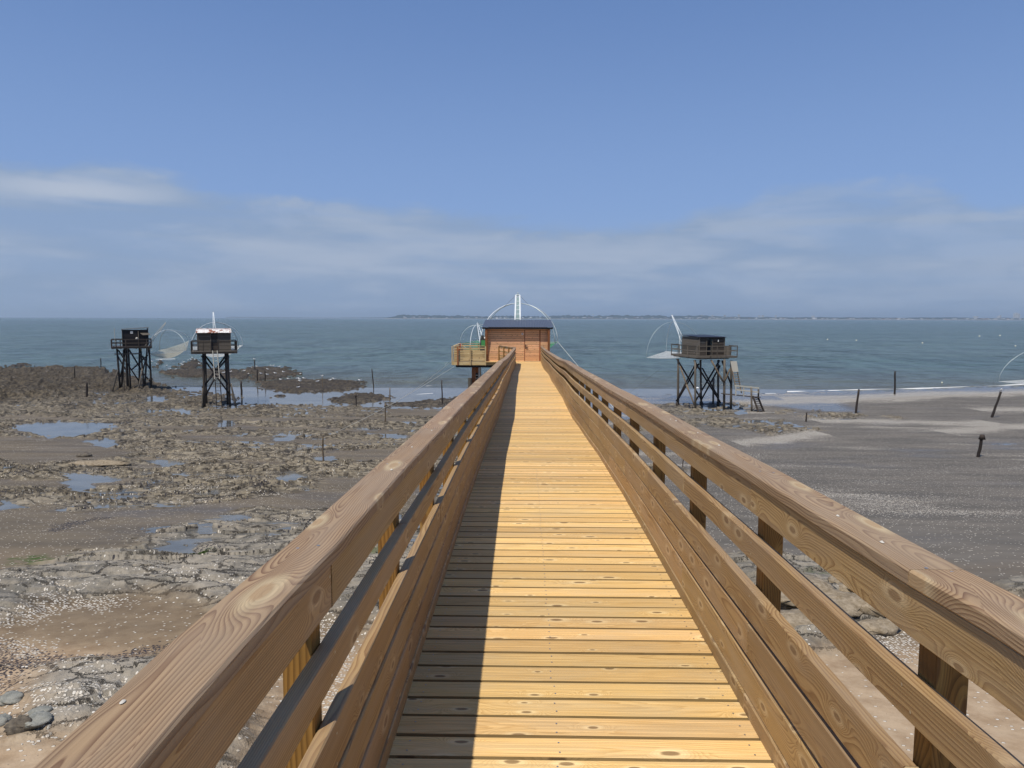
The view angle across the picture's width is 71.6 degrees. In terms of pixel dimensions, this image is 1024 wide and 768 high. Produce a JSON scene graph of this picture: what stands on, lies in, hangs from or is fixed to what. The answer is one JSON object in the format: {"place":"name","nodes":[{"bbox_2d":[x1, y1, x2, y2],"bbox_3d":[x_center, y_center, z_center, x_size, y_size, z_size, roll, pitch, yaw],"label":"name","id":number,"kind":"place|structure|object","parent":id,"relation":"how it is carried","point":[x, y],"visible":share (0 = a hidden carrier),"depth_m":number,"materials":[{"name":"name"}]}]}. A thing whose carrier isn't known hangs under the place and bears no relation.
{"place":"outdoors","nodes":[
{"label":"outdoors","id":0,"kind":"place"},
{"bbox_2d":[225,317,388,317],"bbox_3d":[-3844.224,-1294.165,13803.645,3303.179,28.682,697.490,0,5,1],"label":"hills","id":1,"kind":"structure","parent":0,"point":[305,317],"depth_m":13760.31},
{"bbox_2d":[0,387,1011,553],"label":"tide pool water","id":2,"kind":"structure","parent":0,"point":[82,482],"depth_m":55.12,"materials":[{"name":"blue liquid"}]},
{"bbox_2d":[322,435,323,460],"bbox_3d":[-9.577,3.381,35.995,0.114,1.570,0.101,-2,6,-25],"label":"stake","id":3,"kind":"object","parent":2,"relation":"in","point":[323,447],"visible":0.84,"depth_m":35.95,"materials":[{"name":"brown wood"}]},
{"bbox_2d":[468,378,471,387],"bbox_3d":[-2.673,1.954,45.431,0.260,4.703,0.260,0,5,1],"label":"mooring pile","id":4,"kind":"object","parent":2,"relation":"in","point":[469,382],"visible":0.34,"depth_m":45.14,"materials":[{"name":"wood"}]},
{"bbox_2d":[0,358,1023,767],"bbox_3d":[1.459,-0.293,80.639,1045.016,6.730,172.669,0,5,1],"label":"ground","id":5,"kind":"structure","parent":0,"point":[910,466],"depth_m":26.91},
{"bbox_2d":[0,713,12,726],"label":"boulder","id":6,"kind":"object","parent":5,"relation":"on","point":[5,718],"visible":0.74,"depth_m":8.45,"materials":[{"name":"grey stone"}]},
{"bbox_2d":[0,690,23,706],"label":"boulder","id":7,"kind":"object","parent":5,"relation":"on","point":[11,697],"visible":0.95,"depth_m":9.02,"materials":[{"name":"grey stone"}]},
{"bbox_2d":[3,715,32,735],"bbox_3d":[-5.684,3.965,8.232,0.310,0.266,0.251,0,5,1],"label":"boulder","id":8,"kind":"object","parent":5,"relation":"on","point":[14,726],"visible":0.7,"depth_m":8.16,"materials":[{"name":"stone"}]},
{"bbox_2d":[24,711,52,728],"bbox_3d":[-5.567,3.935,8.322,0.317,0.148,0.341,5,7,43],"label":"boulder","id":9,"kind":"object","parent":5,"relation":"on","point":[40,718],"visible":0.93,"depth_m":8.27,"materials":[{"name":"grey stone"}]},
{"bbox_2d":[28,705,52,714],"bbox_3d":[-5.677,3.939,8.552,0.261,0.091,0.183,-3,6,-28],"label":"boulder","id":10,"kind":"object","parent":5,"relation":"on","point":[46,708],"visible":0.59,"depth_m":8.53,"materials":[{"name":"grey stone"}]},
{"bbox_2d":[76,452,91,456],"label":"boulder","id":11,"kind":"object","parent":5,"relation":"on","point":[85,454],"visible":0.75,"depth_m":38.33,"materials":[{"name":"stone"}]},
{"bbox_2d":[85,382,87,396],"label":"stake","id":12,"kind":"object","parent":5,"relation":"on","point":[86,383],"visible":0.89,"depth_m":79.81,"materials":[{"name":"brown wood"}]},
{"bbox_2d":[67,460,131,466],"bbox_3d":[-20.648,4.009,35.172,3.573,0.522,0.936,0,5,1],"label":"sand patch","id":13,"kind":"object","parent":5,"relation":"on","point":[96,463],"visible":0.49,"depth_m":34.98,"materials":[{"name":"beige sand"}]},
{"bbox_2d":[110,327,151,391],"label":"stilt hut","id":14,"kind":"object","parent":5,"relation":"on","point":[134,339],"visible":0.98,"depth_m":87.16,"materials":[{"name":"black wood"}]},
{"bbox_2d":[147,330,188,357],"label":"lift net","id":15,"kind":"object","parent":14,"relation":"hanging from","point":[170,351],"visible":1,"depth_m":91.30,"materials":[{"name":"fabric"}]},
{"bbox_2d":[190,328,237,407],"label":"stilt hut","id":16,"kind":"object","parent":5,"relation":"on","point":[207,342],"visible":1,"depth_m":70.90,"materials":[{"name":"grey wood"}]},
{"bbox_2d":[211,335,217,350],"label":"door","id":17,"kind":"structure","parent":16,"relation":"in","point":[214,343],"depth_m":71.07,"materials":[{"name":"brown wood"}]},
{"bbox_2d":[190,322,242,356],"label":"lift net","id":18,"kind":"object","parent":16,"relation":"hanging from","point":[215,355],"visible":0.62,"depth_m":75.02,"materials":[{"name":"fabric"}]},
{"bbox_2d":[0,484,1000,764],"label":"shell debris","id":19,"kind":"object","parent":5,"relation":"on","point":[154,650],"visible":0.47,"depth_m":10.72,"materials":[{"name":"white"}]},
{"bbox_2d":[452,319,552,383],"bbox_3d":[-0.587,0.025,47.060,6.405,8.568,4.505,0,5,1],"label":"fishing cabin","id":20,"kind":"object","parent":5,"relation":"on","point":[527,338],"visible":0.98,"depth_m":45.13,"materials":[{"name":"orange"}]},
{"bbox_2d":[333,366,454,433],"bbox_3d":[-8.167,1.189,47.672,10.416,5.316,0.019,3,6,26],"label":"rope","id":21,"kind":"object","parent":20,"relation":"attached to","point":[401,398],"visible":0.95,"depth_m":46.98,"materials":[{"name":"brown fabric"}]},
{"bbox_2d":[460,325,481,349],"bbox_3d":[-3.036,-3.335,53.944,2.156,2.325,5.754,-1,5,-15],"label":"lift net","id":22,"kind":"object","parent":20,"relation":"attached to","point":[470,340],"visible":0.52,"depth_m":53.05,"materials":[{"name":"metal"}]},
{"bbox_2d":[480,335,484,350],"bbox_3d":[-1.904,-2.765,48.568,0.550,1.125,0.405,0,5,1],"label":"winch","id":23,"kind":"object","parent":20,"relation":"attached to","point":[482,342],"visible":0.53,"depth_m":48.40,"materials":[{"name":"metal"}]},
{"bbox_2d":[506,292,524,319],"bbox_3d":[0.387,-5.103,49.781,1.677,2.684,2.560,-3,6,-28],"label":"net mast","id":24,"kind":"object","parent":20,"relation":"attached to","point":[517,308],"visible":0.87,"depth_m":49.62,"materials":[{"name":"metal"}]},
{"bbox_2d":[480,303,557,345],"bbox_3d":[0.456,-3.930,51.270,5.571,3.837,3.049,1,5,7],"label":"lift net","id":25,"kind":"object","parent":24,"relation":"hanging from","point":[551,343],"visible":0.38,"depth_m":51.01,"materials":[{"name":"metal"}]},
{"bbox_2d":[525,330,538,360],"bbox_3d":[1.280,-2.433,45.118,0.900,1.949,0.096,0,5,1],"label":"door","id":26,"kind":"structure","parent":20,"relation":"in","point":[531,349],"depth_m":45.14,"materials":[{"name":"orange wood"}]},
{"bbox_2d":[33,345,1023,767],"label":"footbridge","id":27,"kind":"object","parent":5,"relation":"on","point":[569,583],"visible":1,"depth_m":3.00,"materials":[{"name":"brown wood"}]},
{"bbox_2d":[671,335,764,411],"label":"stilt hut","id":28,"kind":"object","parent":5,"relation":"on","point":[697,347],"visible":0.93,"depth_m":70.14,"materials":[{"name":"brown wood"}]},
{"bbox_2d":[646,322,695,357],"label":"lift net","id":29,"kind":"object","parent":28,"relation":"attached to","point":[658,356],"visible":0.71,"depth_m":77.48,"materials":[{"name":"fabric"}]},
{"bbox_2d":[671,315,681,341],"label":"net mast","id":30,"kind":"object","parent":28,"relation":"attached to","point":[676,327],"visible":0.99,"depth_m":75.66,"materials":[{"name":"metal"}]},
{"bbox_2d":[705,339,710,354],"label":"door","id":31,"kind":"structure","parent":28,"relation":"in","point":[708,340],"depth_m":70.22,"materials":[{"name":"black wood"}]},
{"bbox_2d":[780,609,812,628],"bbox_3d":[4.802,4.017,11.921,1.436,0.369,0.925,2,5,15],"label":"boulder","id":32,"kind":"object","parent":5,"relation":"on","point":[794,618],"visible":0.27,"depth_m":11.78,"materials":[{"name":"beige stone"}]},
{"bbox_2d":[780,574,836,608],"bbox_3d":[5.331,3.872,13.369,1.322,0.437,1.994,5,7,42],"label":"boulder","id":33,"kind":"object","parent":5,"relation":"on","point":[819,583],"visible":0.16,"depth_m":13.18,"materials":[{"name":"beige stone"}]},
{"bbox_2d":[828,575,840,583],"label":"boulder","id":34,"kind":"object","parent":5,"relation":"on","point":[832,579],"visible":0.07,"depth_m":14.53,"materials":[{"name":"beige stone"}]},
{"bbox_2d":[824,588,866,616],"bbox_3d":[5.897,3.994,12.887,1.419,0.375,1.025,-2,6,-22],"label":"boulder","id":35,"kind":"object","parent":5,"relation":"on","point":[850,603],"visible":0.41,"depth_m":12.72,"materials":[{"name":"beige stone"}]},
{"bbox_2d":[838,583,852,592],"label":"boulder","id":36,"kind":"object","parent":5,"relation":"on","point":[843,588],"visible":0.02,"depth_m":13.96,"materials":[{"name":"beige stone"}]},
{"bbox_2d":[855,389,859,412],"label":"stake","id":37,"kind":"object","parent":5,"relation":"in","point":[857,399],"visible":0.84,"depth_m":67.00,"materials":[{"name":"brown wood"}]},
{"bbox_2d":[859,602,885,617],"bbox_3d":[6.798,3.958,12.814,1.390,0.492,0.823,-2,6,-19],"label":"boulder","id":38,"kind":"object","parent":5,"relation":"on","point":[867,609],"visible":0.09,"depth_m":12.51,"materials":[{"name":"beige stone"}]},
{"bbox_2d":[858,618,899,635],"bbox_3d":[6.149,4.141,12.025,0.847,0.297,0.510,-3,6,-28],"label":"boulder","id":39,"kind":"object","parent":5,"relation":"on","point":[881,627],"visible":0.67,"depth_m":11.92,"materials":[{"name":"beige stone"}]},
{"bbox_2d":[976,434,985,456],"bbox_3d":[26.158,3.599,39.715,0.403,1.583,0.305,0,5,1],"label":"stake","id":40,"kind":"object","parent":5,"relation":"in","point":[981,437],"visible":0.85,"depth_m":39.62,"materials":[{"name":"brown wood"}]},
{"bbox_2d":[991,392,1001,417],"bbox_3d":[43.222,1.989,63.474,0.921,2.679,0.226,0,5,1],"label":"stake","id":41,"kind":"object","parent":5,"relation":"on","point":[995,406],"visible":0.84,"depth_m":63.41,"materials":[{"name":"brown wood"}]},
{"bbox_2d":[0,317,1023,391],"bbox_3d":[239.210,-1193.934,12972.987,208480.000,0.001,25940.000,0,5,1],"label":"sea","id":42,"kind":"structure","parent":0,"point":[849,355],"depth_m":207.78,"materials":[{"name":"liquid"}]},
{"bbox_2d":[426,384,1023,393],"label":"wave foam","id":43,"kind":"object","parent":42,"relation":"on","point":[868,389],"visible":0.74,"depth_m":93.04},
{"bbox_2d":[894,371,895,393],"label":"stake","id":44,"kind":"object","parent":42,"relation":"in","point":[894,382],"visible":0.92,"depth_m":85.29,"materials":[{"name":"brown wood"}]},
{"bbox_2d":[999,353,1023,383],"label":"lift net","id":45,"kind":"object","parent":42,"relation":"on","point":[1013,380],"visible":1,"depth_m":95.29,"materials":[{"name":"metal"}]},
{"bbox_2d":[0,0,1023,317],"label":"sky","id":46,"kind":"structure","parent":0,"point":[159,158],"materials":[{"name":"blue"}]},
{"bbox_2d":[384,315,1023,319],"bbox_3d":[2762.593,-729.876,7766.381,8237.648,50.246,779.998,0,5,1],"label":"hills","id":47,"kind":"structure","parent":0,"point":[598,317],"depth_m":7670.90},
{"bbox_2d":[405,317,1021,319],"bbox_3d":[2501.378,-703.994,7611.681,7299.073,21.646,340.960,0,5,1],"label":"distant houses","id":48,"kind":"structure","parent":47,"relation":"on","point":[771,318],"depth_m":7557.32,"materials":[{"name":"tile"}]}
]}

